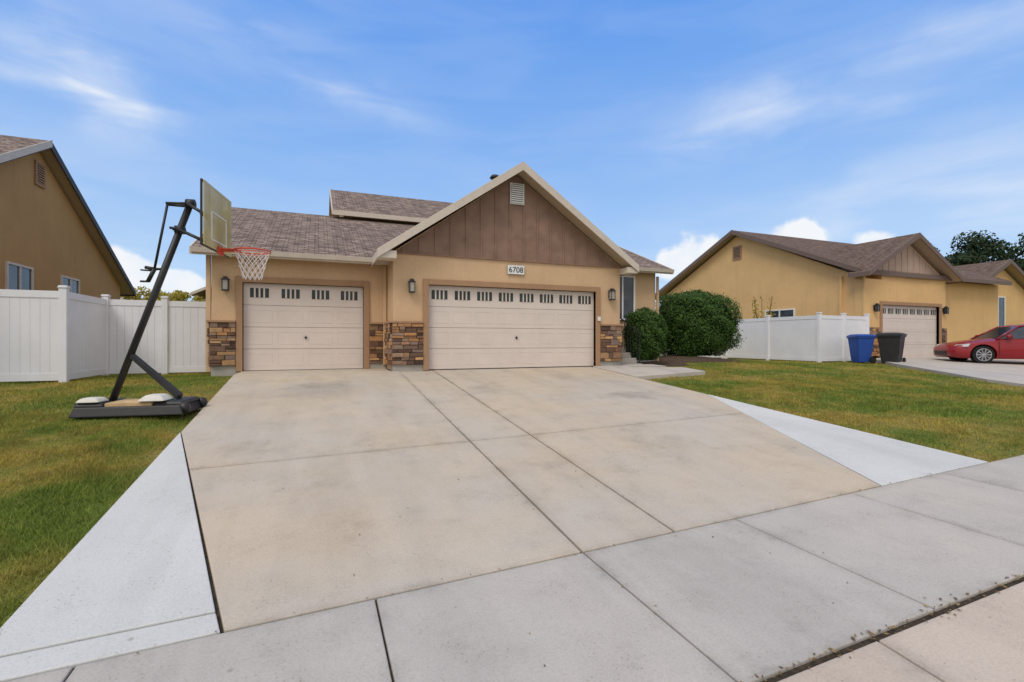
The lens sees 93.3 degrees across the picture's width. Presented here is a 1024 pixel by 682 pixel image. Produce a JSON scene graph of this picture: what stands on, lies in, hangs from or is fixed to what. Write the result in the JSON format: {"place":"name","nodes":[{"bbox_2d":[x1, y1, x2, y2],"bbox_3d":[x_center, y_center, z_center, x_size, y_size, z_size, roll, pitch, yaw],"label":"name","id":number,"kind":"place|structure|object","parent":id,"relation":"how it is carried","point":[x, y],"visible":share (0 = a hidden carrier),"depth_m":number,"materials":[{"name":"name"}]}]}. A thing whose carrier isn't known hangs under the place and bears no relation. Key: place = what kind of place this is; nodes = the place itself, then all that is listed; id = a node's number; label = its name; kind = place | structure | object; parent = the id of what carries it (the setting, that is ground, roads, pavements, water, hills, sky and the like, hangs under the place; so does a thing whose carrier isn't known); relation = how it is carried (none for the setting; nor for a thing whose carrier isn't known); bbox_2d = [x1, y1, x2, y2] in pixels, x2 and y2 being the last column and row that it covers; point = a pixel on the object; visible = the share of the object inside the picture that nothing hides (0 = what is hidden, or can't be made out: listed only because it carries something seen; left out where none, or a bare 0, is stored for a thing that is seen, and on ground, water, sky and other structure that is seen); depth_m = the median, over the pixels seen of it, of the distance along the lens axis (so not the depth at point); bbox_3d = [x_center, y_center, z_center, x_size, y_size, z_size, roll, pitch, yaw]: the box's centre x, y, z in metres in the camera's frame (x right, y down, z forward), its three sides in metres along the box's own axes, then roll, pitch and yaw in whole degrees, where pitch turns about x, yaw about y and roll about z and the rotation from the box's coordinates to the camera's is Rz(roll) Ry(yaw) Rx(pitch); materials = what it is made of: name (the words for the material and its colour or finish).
{"place":"outdoors","nodes":[
{"label":"outdoors","id":0,"kind":"place"},
{"bbox_2d":[192,288,211,298],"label":"roof shingles","id":1,"kind":"object","parent":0,"point":[202,294],"visible":0.07,"depth_m":35.21,"materials":[{"name":"brown"}]},
{"bbox_2d":[0,366,987,681],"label":"driveway","id":2,"kind":"structure","parent":0,"point":[242,502],"depth_m":4.78,"materials":[{"name":"concrete"}]},
{"bbox_2d":[391,171,631,268],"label":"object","id":3,"kind":"object","parent":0,"point":[577,223],"visible":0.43,"depth_m":13.28,"materials":[{"name":"beige wood"}]},
{"bbox_2d":[0,357,1023,631],"bbox_3d":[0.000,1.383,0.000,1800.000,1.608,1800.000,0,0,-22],"label":"ground","id":4,"kind":"structure","parent":0,"point":[210,393],"depth_m":6.89,"materials":[{"name":"green plant"}]},
{"bbox_2d":[0,152,119,299],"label":"walls","id":5,"kind":"structure","parent":4,"relation":"on","point":[44,234],"depth_m":13.98,"materials":[{"name":"paint"}]},
{"bbox_2d":[34,160,45,188],"bbox_3d":[-13.333,-4.700,13.663,0.049,0.670,0.520,0,0,-22],"label":"gable vent","id":6,"kind":"object","parent":5,"relation":"attached to","point":[39,174],"visible":1,"depth_m":13.65,"materials":[{"name":"brown paint"}]},
{"bbox_2d":[5,261,79,293],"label":"side windows","id":7,"kind":"structure","parent":5,"relation":"attached to","point":[19,277],"depth_m":12.91,"materials":[{"name":"clear glass"}]},
{"bbox_2d":[0,135,133,294],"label":"roof shingles","id":8,"kind":"object","parent":5,"relation":"on","point":[9,143],"visible":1,"depth_m":15.20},
{"bbox_2d":[0,141,135,295],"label":"roof fascia","id":9,"kind":"structure","parent":5,"relation":"on","point":[76,190],"depth_m":15.77,"materials":[{"name":"beige wood"}]},
{"bbox_2d":[0,140,52,162],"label":"rake trim","id":10,"kind":"structure","parent":9,"relation":"attached to","point":[14,154],"depth_m":12.38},
{"bbox_2d":[0,285,211,382],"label":"vinyl fence","id":11,"kind":"object","parent":4,"relation":"on","point":[63,333],"visible":0.89,"depth_m":10.61,"materials":[{"name":"white plastic"}]},
{"bbox_2d":[120,286,151,299],"bbox_3d":[-23.109,-1.205,29.465,3.147,4.473,2.379,0,0,12],"label":"yellow tree","id":12,"kind":"object","parent":4,"relation":"on","point":[142,292],"visible":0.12,"depth_m":29.45,"materials":[{"name":"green plant"}]},
{"bbox_2d":[136,289,184,299],"bbox_3d":[-22.539,-1.179,30.965,3.310,4.420,3.046,0,0,-22],"label":"yellow tree","id":13,"kind":"object","parent":4,"relation":"on","point":[177,290],"visible":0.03,"depth_m":31.14,"materials":[{"name":"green plant"}]},
{"bbox_2d":[68,178,270,417],"bbox_3d":[-5.016,-0.601,7.273,2.615,3.342,1.127,0,0,-1],"label":"basketball hoop","id":14,"kind":"object","parent":4,"relation":"on","point":[214,210],"visible":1,"depth_m":7.15,"materials":[{"name":"black plastic"}]},
{"bbox_2d":[157,292,198,301],"bbox_3d":[-21.296,-1.034,30.212,3.107,4.130,2.515,0,0,-22],"label":"yellow tree","id":15,"kind":"object","parent":4,"relation":"on","point":[181,296],"visible":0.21,"depth_m":30.01,"materials":[{"name":"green plant"}]},
{"bbox_2d":[192,295,204,301],"bbox_3d":[-20.872,-1.054,32.556,2.987,4.170,3.305,0,0,40],"label":"yellow tree","id":16,"kind":"object","parent":4,"relation":"on","point":[197,298],"visible":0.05,"depth_m":32.97,"materials":[{"name":"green plant"}]},
{"bbox_2d":[212,175,654,369],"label":"walls","id":17,"kind":"structure","parent":4,"relation":"on","point":[403,304],"depth_m":12.40,"materials":[{"name":"beige paint"}]},
{"bbox_2d":[189,236,389,264],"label":"fascia board","id":18,"kind":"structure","parent":17,"relation":"attached to","point":[295,256],"depth_m":11.58,"materials":[{"name":"beige wood"}]},
{"bbox_2d":[243,283,362,370],"bbox_3d":[-5.181,-0.338,12.152,2.760,2.127,0.085,0,0,-22],"label":"single garage door","id":19,"kind":"structure","parent":17,"relation":"attached to","point":[274,339],"depth_m":12.11,"materials":[{"name":"paint"}]},
{"bbox_2d":[192,207,416,257],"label":"roof left shingles","id":20,"kind":"object","parent":17,"relation":"on","point":[278,231],"visible":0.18,"depth_m":13.89,"materials":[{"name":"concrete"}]},
{"bbox_2d":[329,189,425,222],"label":"roof fascia","id":21,"kind":"structure","parent":17,"relation":"attached to","point":[372,215],"depth_m":16.93,"materials":[{"name":"beige wood"}]},
{"bbox_2d":[330,190,452,218],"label":"roof shingles","id":22,"kind":"object","parent":21,"relation":"attached to","point":[376,204],"visible":0.23,"depth_m":18.57,"materials":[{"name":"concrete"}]},
{"bbox_2d":[236,276,599,371],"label":"door surrounds","id":23,"kind":"object","parent":17,"relation":"attached to","point":[240,280],"visible":0.94,"depth_m":12.24,"materials":[{"name":"beige paint"}]},
{"bbox_2d":[221,276,615,299],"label":"wall lanterns","id":24,"kind":"object","parent":17,"relation":"attached to","point":[226,279],"depth_m":11.71,"materials":[{"name":"black metal"},{"name":"glass"}]},
{"bbox_2d":[206,255,658,371],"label":"downspouts","id":25,"kind":"object","parent":17,"relation":"attached to","point":[208,291],"visible":0.73,"depth_m":11.31,"materials":[{"name":"beige paint"}]},
{"bbox_2d":[370,161,638,275],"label":"garage roof fascia","id":26,"kind":"structure","parent":17,"relation":"attached to","point":[482,190],"depth_m":12.27,"materials":[{"name":"beige wood"}]},
{"bbox_2d":[490,174,498,187],"bbox_3d":[-0.469,-4.360,13.284,0.290,0.370,0.290,0,0,-22],"label":"roof vent","id":27,"kind":"object","parent":26,"relation":"on","point":[493,176],"visible":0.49,"depth_m":13.19,"materials":[{"name":"black plastic"}]},
{"bbox_2d":[377,250,637,274],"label":"eave returns","id":28,"kind":"object","parent":26,"relation":"attached to","point":[390,255],"visible":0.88,"depth_m":11.48,"materials":[{"name":"beige wood"}]},
{"bbox_2d":[397,175,618,267],"bbox_3d":[0.144,-3.275,12.912,6.400,2.299,0.043,0,0,-22],"label":"board and batten siding","id":29,"kind":"object","parent":17,"relation":"attached to","point":[494,224],"visible":0.95,"depth_m":12.82,"materials":[{"name":"brown wood"}]},
{"bbox_2d":[510,182,523,204],"bbox_3d":[0.144,-3.915,12.860,0.400,0.560,0.057,0,0,-22],"label":"gable vent","id":30,"kind":"object","parent":29,"relation":"attached to","point":[516,193],"visible":1,"depth_m":12.84,"materials":[{"name":"beige plastic"}]},
{"bbox_2d":[429,285,592,369],"bbox_3d":[0.114,-0.338,13.041,4.810,2.127,0.085,0,0,-22],"label":"double garage door","id":31,"kind":"structure","parent":17,"relation":"attached to","point":[561,335],"depth_m":12.95,"materials":[{"name":"paint"}]},
{"bbox_2d":[507,265,523,274],"bbox_3d":[0.104,-1.895,12.877,0.490,0.250,0.018,0,0,-22],"label":"address plaque","id":32,"kind":"object","parent":17,"relation":"attached to","point":[515,271],"visible":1,"depth_m":12.86,"materials":[{"name":"white plastic"}]},
{"bbox_2d":[509,267,522,272],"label":"address digits","id":33,"kind":"object","parent":32,"relation":"attached to","point":[516,269],"visible":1,"depth_m":12.87,"materials":[{"name":"black plastic"}]},
{"bbox_2d":[620,275,634,319],"bbox_3d":[3.788,-1.485,16.584,1.020,1.540,0.049,0,0,-22],"label":"front window","id":34,"kind":"structure","parent":17,"relation":"attached to","point":[627,293],"depth_m":16.65,"materials":[{"name":"clear glass"}]},
{"bbox_2d":[618,246,673,273],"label":"fascia board","id":35,"kind":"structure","parent":17,"relation":"attached to","point":[656,270],"depth_m":16.60,"materials":[{"name":"beige wood"}]},
{"bbox_2d":[621,248,669,268],"bbox_3d":[0.787,-3.155,20.094,6.550,2.360,9.500,0,0,-22],"label":"roof","id":36,"kind":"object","parent":35,"relation":"attached to","point":[640,261],"visible":0.12,"depth_m":17.50,"materials":[{"name":"brown"}]},
{"bbox_2d":[211,358,655,376],"bbox_3d":[-0.811,0.805,13.813,13.420,0.439,2.362,0,0,-22],"label":"foundation","id":37,"kind":"object","parent":4,"relation":"on","point":[217,371],"visible":0.2,"depth_m":11.83,"materials":[{"name":"concrete"}]},
{"bbox_2d":[210,322,620,365],"bbox_3d":[-1.934,0.075,12.479,10.707,1.020,1.157,0,0,-12],"label":"mortar backing","id":38,"kind":"object","parent":37,"relation":"on","point":[369,342],"visible":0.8,"depth_m":11.83,"materials":[{"name":"brown stone"}]},
{"bbox_2d":[207,322,621,365],"bbox_3d":[-1.962,0.075,12.723,10.774,1.019,1.539,0,0,-18],"label":"ledge stone","id":39,"kind":"object","parent":38,"relation":"on","point":[613,349],"visible":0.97,"depth_m":11.81,"materials":[{"name":"brown stone"}]},
{"bbox_2d":[206,320,623,325],"bbox_3d":[-1.956,-0.463,12.732,10.783,0.054,1.568,0,0,-18],"label":"stone cap","id":40,"kind":"object","parent":39,"relation":"on","point":[234,321],"visible":0.86,"depth_m":11.78,"materials":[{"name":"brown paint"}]},
{"bbox_2d":[620,347,639,364],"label":"entry steps","id":41,"kind":"structure","parent":4,"relation":"on","point":[627,359],"depth_m":15.02,"materials":[{"name":"concrete"}]},
{"bbox_2d":[620,317,641,362],"bbox_3d":[3.316,-0.120,15.290,0.884,1.590,1.420,0,0,-22],"label":"stair railing","id":42,"kind":"object","parent":41,"relation":"on","point":[630,339],"visible":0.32,"depth_m":15.25,"materials":[{"name":"black metal"}]},
{"bbox_2d":[593,364,704,378],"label":"walkway","id":43,"kind":"structure","parent":4,"relation":"on","point":[647,371],"depth_m":13.10,"materials":[{"name":"concrete"}]},
{"bbox_2d":[640,362,688,365],"bbox_3d":[4.941,0.759,16.141,1.983,0.096,1.540,0,0,-22],"label":"mulch bed","id":44,"kind":"object","parent":4,"relation":"on","point":[672,364],"visible":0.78,"depth_m":16.04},
{"bbox_2d":[622,306,667,360],"bbox_3d":[4.352,-0.262,15.876,1.462,1.841,1.487,0,0,-22],"label":"rounded shrub","id":45,"kind":"object","parent":44,"relation":"on","point":[647,325],"visible":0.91,"depth_m":15.43,"materials":[{"name":"green plant"}]},
{"bbox_2d":[637,355,742,363],"bbox_3d":[6.076,0.668,18.708,6.158,0.210,4.210,0,0,-22],"label":"mulch bed","id":46,"kind":"object","parent":4,"relation":"on","point":[673,359],"visible":0.66,"depth_m":17.37,"materials":[{"name":"brown soil"}]},
{"bbox_2d":[655,289,745,356],"bbox_3d":[7.313,-0.759,19.297,3.953,2.774,3.012,0,0,-22],"label":"rounded shrub","id":47,"kind":"object","parent":46,"relation":"on","point":[699,322],"visible":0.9,"depth_m":18.31,"materials":[{"name":"green plant"}]},
{"bbox_2d":[660,349,723,357],"bbox_3d":[7.021,-0.004,21.816,6.865,2.276,0.266,0,0,-23],"label":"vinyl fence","id":48,"kind":"object","parent":4,"relation":"on","point":[721,356],"visible":0.02,"depth_m":22.85,"materials":[{"name":"white plastic"}]},
{"bbox_2d":[750,296,775,317],"bbox_3d":[11.685,-0.666,22.441,1.064,2.991,0.763,0,0,5],"label":"sapling","id":49,"kind":"object","parent":4,"relation":"on","point":[762,313],"visible":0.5,"depth_m":22.48,"materials":[{"name":"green plant"}]},
{"bbox_2d":[724,312,869,362],"bbox_3d":[11.333,0.012,23.552,2.960,2.245,9.710,0,0,-22],"label":"vinyl fence","id":50,"kind":"object","parent":4,"relation":"on","point":[819,337],"visible":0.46,"depth_m":19.51,"materials":[{"name":"white plastic"}]},
{"bbox_2d":[662,236,1023,357],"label":"walls","id":51,"kind":"structure","parent":4,"relation":"on","point":[802,285],"depth_m":23.27,"materials":[{"name":"yellow paint"}]},
{"bbox_2d":[732,245,741,259],"bbox_3d":[12.039,-4.725,25.883,0.049,0.720,0.570,0,0,-22],"label":"gable vent","id":52,"kind":"object","parent":51,"relation":"attached to","point":[736,252],"visible":1,"depth_m":25.87,"materials":[{"name":"brown paint"}]},
{"bbox_2d":[765,308,794,317],"bbox_3d":[13.000,-1.100,23.494,0.049,0.870,1.620,0,0,-22],"label":"side window","id":53,"kind":"structure","parent":51,"relation":"attached to","point":[784,312],"depth_m":23.31,"materials":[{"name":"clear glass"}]},
{"bbox_2d":[655,230,1010,298],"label":"roof shingles","id":54,"kind":"object","parent":51,"relation":"on","point":[816,247],"visible":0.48,"depth_m":25.39,"materials":[{"name":"brown"}]},
{"bbox_2d":[655,230,1011,299],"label":"roof fascia","id":55,"kind":"structure","parent":51,"relation":"on","point":[831,261],"depth_m":22.50,"materials":[{"name":"brown wood"}]},
{"bbox_2d":[839,276,864,315],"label":"downspouts","id":56,"kind":"object","parent":51,"relation":"attached to","point":[840,294],"visible":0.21,"depth_m":20.66,"materials":[{"name":"yellow paint"}]},
{"bbox_2d":[826,237,894,270],"bbox_3d":[16.195,-3.625,23.712,5.860,1.900,5.080,0,0,-22],"label":"roof","id":57,"kind":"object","parent":51,"relation":"on","point":[856,254],"visible":0.27,"depth_m":21.68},
{"bbox_2d":[841,237,895,270],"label":"garage roof back fascia","id":58,"kind":"structure","parent":51,"relation":"attached to","point":[865,259],"depth_m":20.67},
{"bbox_2d":[850,233,960,282],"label":"garage roof shingles","id":59,"kind":"object","parent":51,"relation":"on","point":[930,256],"visible":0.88,"depth_m":20.86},
{"bbox_2d":[848,232,963,283],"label":"garage roof fascia","id":60,"kind":"structure","parent":51,"relation":"attached to","point":[905,246],"depth_m":20.23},
{"bbox_2d":[878,246,937,274],"bbox_3d":[17.056,-3.525,20.845,5.000,1.400,0.038,0,0,-22],"label":"gable siding","id":61,"kind":"object","parent":51,"relation":"attached to","point":[910,259],"visible":0.78,"depth_m":20.89,"materials":[{"name":"brown wood"}]},
{"bbox_2d":[869,327,947,355],"bbox_3d":[21.321,0.025,23.044,14.771,1.198,0.596,0,0,-28],"label":"ledge stone","id":62,"kind":"object","parent":51,"relation":"attached to","point":[874,330],"visible":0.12,"depth_m":20.02,"materials":[{"name":"brown stone"}]},
{"bbox_2d":[877,301,941,357],"bbox_3d":[17.315,-0.471,21.004,4.280,2.388,0.140,0,0,-22],"label":"door surround","id":63,"kind":"object","parent":51,"relation":"attached to","point":[939,315],"visible":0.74,"depth_m":21.30,"materials":[{"name":"brown paint"}]},
{"bbox_2d":[883,305,935,356],"bbox_3d":[17.284,-0.400,21.083,4.000,2.242,0.070,0,0,-22],"label":"garage door","id":64,"kind":"structure","parent":63,"relation":"attached to","point":[915,325],"depth_m":21.21,"materials":[{"name":"paint"}]},
{"bbox_2d":[873,303,948,313],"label":"wall lanterns","id":65,"kind":"object","parent":51,"relation":"attached to","point":[876,308],"depth_m":20.02,"materials":[{"name":"black metal"}]},
{"bbox_2d":[953,260,1023,288],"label":"entry roof shingles","id":66,"kind":"object","parent":51,"relation":"on","point":[991,268],"visible":0.28,"depth_m":25.60,"materials":[{"name":"brown"}]},
{"bbox_2d":[998,296,1005,326],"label":"front windows","id":67,"kind":"structure","parent":51,"relation":"attached to","point":[1001,311],"depth_m":25.41,"materials":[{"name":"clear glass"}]},
{"bbox_2d":[982,259,1023,283],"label":"entry roof fascia","id":68,"kind":"structure","parent":51,"relation":"attached to","point":[1007,264],"depth_m":24.86,"materials":[{"name":"brown wood"}]},
{"bbox_2d":[846,334,876,362],"bbox_3d":[13.016,0.281,17.991,0.748,1.076,0.609,0,0,-3],"label":"trash bin","id":69,"kind":"object","parent":4,"relation":"on","point":[860,347],"visible":1,"depth_m":17.77,"materials":[{"name":"blue plastic"}]},
{"bbox_2d":[876,332,906,362],"bbox_3d":[13.932,0.267,17.741,0.914,1.159,0.767,0,0,-40],"label":"trash bin","id":70,"kind":"object","parent":4,"relation":"on","point":[891,346],"visible":0.91,"depth_m":17.50,"materials":[{"name":"black plastic"}]},
{"bbox_2d":[778,582,1023,681],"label":"gutter","id":71,"kind":"object","parent":4,"relation":"on","point":[981,640],"visible":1,"depth_m":2.47,"materials":[{"name":"concrete"}]},
{"bbox_2d":[945,230,1023,270],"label":"shade tree","id":72,"kind":"object","parent":4,"relation":"on","point":[973,253],"visible":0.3,"depth_m":51.23,"materials":[{"name":"green plant"}]},
{"bbox_2d":[993,232,1023,265],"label":"shade tree","id":73,"kind":"object","parent":4,"relation":"on","point":[1020,253],"visible":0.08,"depth_m":52.81,"materials":[{"name":"green plant"}]},
{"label":"walls","id":74,"kind":"object","parent":4,"relation":"on","visible":0},
{"bbox_2d":[190,285,211,295],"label":"roof fascia","id":75,"kind":"structure","parent":74,"relation":"on","point":[198,290],"depth_m":33.84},
{"bbox_2d":[0,0,1023,310],"label":"sky","id":76,"kind":"structure","parent":0,"point":[674,127],"materials":[{"name":"blue"}]},
{"bbox_2d":[6,455,1023,681],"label":"sidewalk","id":77,"kind":"structure","parent":0,"point":[732,601],"depth_m":2.89,"materials":[{"name":"concrete"}]},
{"bbox_2d":[115,384,1023,681],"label":"leaf litter","id":78,"kind":"object","parent":77,"relation":"on","point":[833,602],"visible":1,"depth_m":2.77,"materials":[{"name":"brown plant"}]},
{"bbox_2d":[876,357,1023,386],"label":"neighbor driveway","id":79,"kind":"structure","parent":0,"point":[1006,371],"depth_m":15.71,"materials":[{"name":"concrete"}]},
{"bbox_2d":[933,324,1023,363],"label":"parked car","id":80,"kind":"object","parent":79,"relation":"on","point":[1001,342],"visible":0.99,"depth_m":17.68,"materials":[{"name":"red paint"}]}
]}

